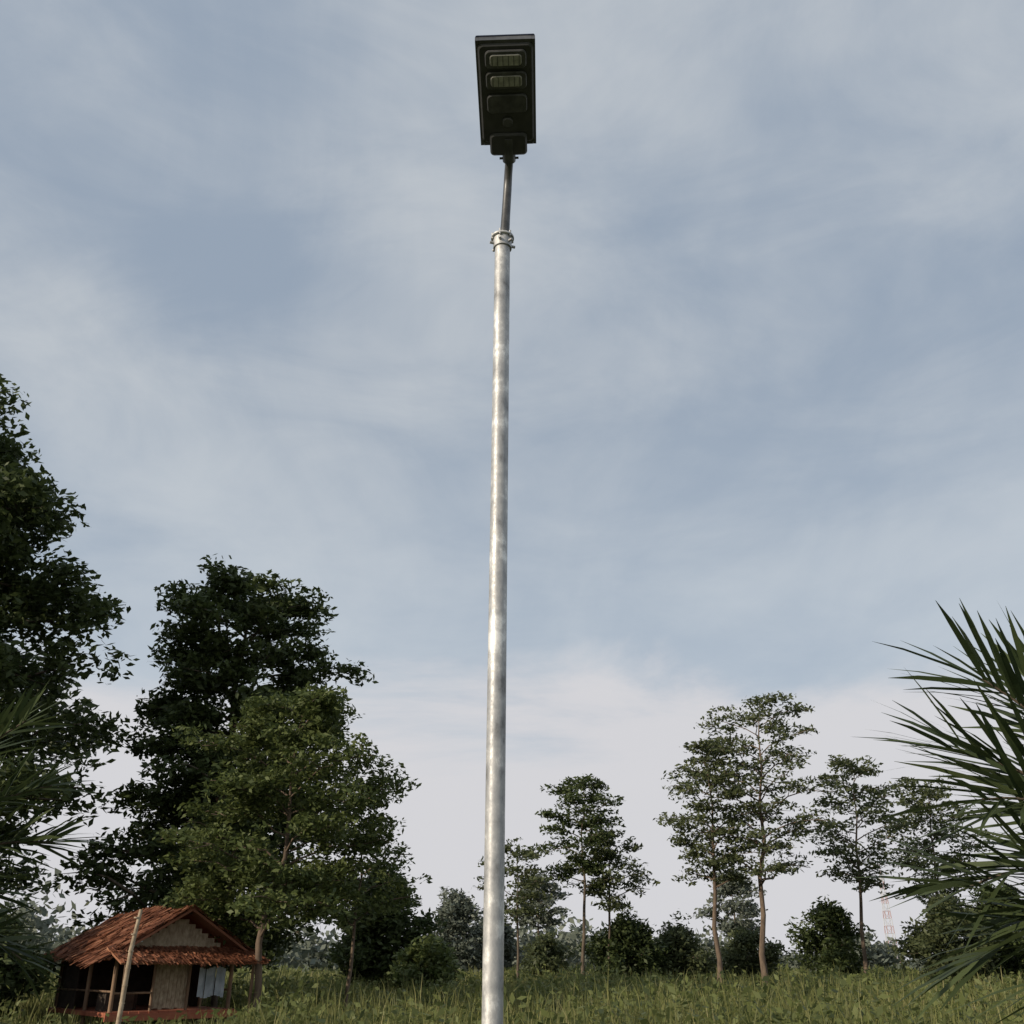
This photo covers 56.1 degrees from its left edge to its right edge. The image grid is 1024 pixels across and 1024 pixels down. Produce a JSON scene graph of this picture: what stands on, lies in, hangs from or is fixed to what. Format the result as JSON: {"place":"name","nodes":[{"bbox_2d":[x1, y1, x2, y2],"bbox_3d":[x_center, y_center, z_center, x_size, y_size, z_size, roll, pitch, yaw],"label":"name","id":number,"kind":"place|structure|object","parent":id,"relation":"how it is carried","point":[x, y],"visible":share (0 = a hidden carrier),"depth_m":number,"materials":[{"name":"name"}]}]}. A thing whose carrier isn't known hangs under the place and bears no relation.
{"place":"outdoors","nodes":[
{"label":"outdoors","id":0,"kind":"place"},
{"bbox_2d":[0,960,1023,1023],"bbox_3d":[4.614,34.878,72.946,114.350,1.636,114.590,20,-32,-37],"label":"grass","id":1,"kind":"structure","parent":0,"point":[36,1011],"depth_m":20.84,"materials":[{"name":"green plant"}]},
{"bbox_2d":[0,0,1023,959],"label":"sky","id":2,"kind":"structure","parent":0,"point":[766,309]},
{"bbox_2d":[49,960,999,1023],"bbox_3d":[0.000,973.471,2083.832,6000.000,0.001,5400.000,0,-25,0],"label":"ground","id":3,"kind":"structure","parent":0,"point":[898,966],"depth_m":216.06,"materials":[{"name":"green plant"}]},
{"bbox_2d":[0,901,65,1017],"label":"shrub","id":4,"kind":"object","parent":3,"relation":"on","point":[12,976],"visible":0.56,"depth_m":21.94,"materials":[{"name":"green plant"}]},
{"bbox_2d":[0,678,111,1023],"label":"young oil palm","id":5,"kind":"object","parent":3,"relation":"on","point":[21,713],"visible":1,"depth_m":7.24,"materials":[{"name":"green plant"}]},
{"bbox_2d":[0,623,119,900],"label":"broadleaf tree","id":6,"kind":"object","parent":3,"relation":"on","point":[63,749],"visible":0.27,"depth_m":36.90,"materials":[{"name":"green plant"}]},
{"bbox_2d":[0,373,139,888],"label":"broadleaf tree","id":7,"kind":"object","parent":3,"relation":"on","point":[29,500],"visible":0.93,"depth_m":29.65,"materials":[{"name":"green plant"}]},
{"bbox_2d":[116,909,142,1023],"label":"bamboo pole","id":8,"kind":"object","parent":3,"relation":"on","point":[125,981],"visible":1,"depth_m":18.47,"materials":[{"name":"brown wood"}]},
{"bbox_2d":[45,904,269,1023],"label":"wooden hut","id":9,"kind":"object","parent":3,"relation":"on","point":[176,951],"visible":0.93,"depth_m":22.59,"materials":[{"name":"red wood"}]},
{"bbox_2d":[47,553,378,1003],"bbox_3d":[-9.445,9.067,32.719,9.377,14.850,10.288,0,-25,0],"label":"broadleaf tree","id":10,"kind":"object","parent":3,"relation":"on","point":[201,610],"visible":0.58,"depth_m":31.81,"materials":[{"name":"green plant"}]},
{"bbox_2d":[152,782,316,1021],"bbox_3d":[-8.030,10.959,26.973,4.716,6.554,4.972,10,-27,-21],"label":"slender tree","id":11,"kind":"object","parent":3,"relation":"on","point":[270,937],"visible":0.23,"depth_m":26.21,"materials":[{"name":"green plant"}]},
{"bbox_2d":[152,681,421,1011],"bbox_3d":[-5.624,8.363,23.582,5.962,8.396,6.223,-9,-26,18],"label":"broadleaf tree","id":12,"kind":"object","parent":3,"relation":"on","point":[319,711],"visible":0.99,"depth_m":23.51,"materials":[{"name":"green plant"}]},
{"bbox_2d":[306,787,432,1010],"bbox_3d":[-4.025,10.585,25.882,3.638,6.295,3.260,0,-25,0],"label":"slender tree","id":13,"kind":"object","parent":3,"relation":"on","point":[401,881],"visible":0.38,"depth_m":25.98,"materials":[{"name":"green plant"}]},
{"bbox_2d":[324,864,447,995],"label":"bushy tree","id":14,"kind":"object","parent":3,"relation":"on","point":[379,941],"visible":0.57,"depth_m":44.51,"materials":[{"name":"green plant"}]},
{"bbox_2d":[386,933,464,994],"bbox_3d":[-3.584,18.901,39.546,3.220,2.856,3.633,0,-25,0],"label":"shrub","id":15,"kind":"object","parent":3,"relation":"on","point":[433,957],"visible":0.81,"depth_m":39.15,"materials":[{"name":"green plant"}]},
{"bbox_2d":[427,886,483,972],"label":"bushy tree","id":16,"kind":"object","parent":3,"relation":"on","point":[460,911],"visible":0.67,"depth_m":86.42,"materials":[{"name":"green plant"}]},
{"bbox_2d":[472,916,524,973],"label":"bushy tree","id":17,"kind":"object","parent":3,"relation":"on","point":[510,945],"visible":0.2,"depth_m":90.58,"materials":[{"name":"green plant"}]},
{"bbox_2d":[475,33,535,1023],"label":"street lamp","id":18,"kind":"object","parent":3,"relation":"on","point":[506,74],"visible":1,"depth_m":5.76,"materials":[{"name":"metal"}]},
{"bbox_2d":[473,837,554,977],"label":"slender tree","id":19,"kind":"object","parent":3,"relation":"on","point":[529,876],"visible":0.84,"depth_m":55.37,"materials":[{"name":"green plant"}]},
{"bbox_2d":[6,868,1023,972],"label":"distant tree line","id":20,"kind":"object","parent":3,"relation":"on","point":[312,954],"visible":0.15,"depth_m":119.79,"materials":[{"name":"green plant"}]},
{"bbox_2d":[511,870,572,935],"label":"slender tree","id":21,"kind":"object","parent":3,"relation":"on","point":[548,920],"visible":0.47,"depth_m":87.12,"materials":[{"name":"green plant"}]},
{"bbox_2d":[519,929,575,978],"bbox_3d":[2.075,30.454,65.347,3.882,3.809,4.980,-12,-28,24],"label":"shrub","id":22,"kind":"object","parent":3,"relation":"on","point":[540,950],"visible":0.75,"depth_m":64.87,"materials":[{"name":"green plant"}]},
{"bbox_2d":[527,773,628,975],"bbox_3d":[3.861,21.387,55.932,6.147,12.127,6.297,0,-25,0],"label":"slender tree","id":23,"kind":"object","parent":3,"relation":"on","point":[572,795],"visible":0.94,"depth_m":56.97,"materials":[{"name":"green plant"}]},
{"bbox_2d":[564,826,660,972],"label":"slender tree","id":24,"kind":"object","parent":3,"relation":"on","point":[612,903],"visible":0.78,"depth_m":56.67,"materials":[{"name":"green plant"}]},
{"bbox_2d":[576,907,672,978],"bbox_3d":[6.565,25.764,56.468,5.604,4.679,4.719,14,-28,-27],"label":"shrub","id":25,"kind":"object","parent":3,"relation":"on","point":[633,945],"visible":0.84,"depth_m":55.75,"materials":[{"name":"green plant"}]},
{"bbox_2d":[654,911,728,983],"bbox_3d":[10.036,26.645,58.420,5.699,4.701,4.931,-19,-31,35],"label":"shrub","id":26,"kind":"object","parent":3,"relation":"on","point":[685,944],"visible":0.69,"depth_m":57.31,"materials":[{"name":"green plant"}]},
{"bbox_2d":[653,736,766,988],"bbox_3d":[10.951,18.919,52.164,6.406,13.420,7.017,0,-25,0],"label":"slender tree","id":27,"kind":"object","parent":3,"relation":"on","point":[714,861],"visible":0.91,"depth_m":52.15,"materials":[{"name":"green plant"}]},
{"bbox_2d":[687,870,767,964],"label":"slender tree","id":28,"kind":"object","parent":3,"relation":"on","point":[746,910],"visible":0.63,"depth_m":87.18,"materials":[{"name":"green plant"}]},
{"bbox_2d":[708,926,796,980],"bbox_3d":[15.576,29.351,63.193,5.280,4.044,4.912,19,-31,-36],"label":"shrub","id":29,"kind":"object","parent":3,"relation":"on","point":[742,943],"visible":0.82,"depth_m":62.65,"materials":[{"name":"green plant"}]},
{"bbox_2d":[681,691,843,985],"bbox_3d":[13.931,17.876,52.513,8.243,15.608,8.374,9,-26,-18],"label":"slender tree","id":30,"kind":"object","parent":3,"relation":"on","point":[776,845],"visible":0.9,"depth_m":52.94,"materials":[{"name":"green plant"}]},
{"bbox_2d":[783,895,871,980],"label":"bushy tree","id":31,"kind":"object","parent":3,"relation":"on","point":[835,943],"visible":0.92,"depth_m":58.18,"materials":[{"name":"green plant"}]},
{"bbox_2d":[800,754,919,975],"bbox_3d":[20.753,21.229,56.994,6.983,13.343,6.719,-10,-27,20],"label":"slender tree","id":32,"kind":"object","parent":3,"relation":"on","point":[855,769],"visible":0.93,"depth_m":57.73,"materials":[{"name":"green plant"}]},
{"bbox_2d":[851,598,1023,1023],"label":"young oil palm","id":33,"kind":"object","parent":3,"relation":"on","point":[1011,783],"visible":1,"depth_m":6.10,"materials":[{"name":"green plant"}]},
{"bbox_2d":[883,774,998,950],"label":"slender tree","id":34,"kind":"object","parent":3,"relation":"on","point":[935,794],"visible":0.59,"depth_m":62.49,"materials":[{"name":"green plant"}]},
{"bbox_2d":[886,889,1006,987],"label":"bushy tree","id":35,"kind":"object","parent":3,"relation":"on","point":[919,944],"visible":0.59,"depth_m":52.33,"materials":[{"name":"green plant"}]},
{"bbox_2d":[959,880,1023,984],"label":"bushy tree","id":36,"kind":"object","parent":3,"relation":"on","point":[1015,964],"visible":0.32,"depth_m":53.52,"materials":[{"name":"green plant"}]},
{"bbox_2d":[879,871,897,958],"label":"telecom tower","id":37,"kind":"structure","parent":0,"point":[887,907],"depth_m":396.65,"materials":[{"name":"metal"}]}
]}

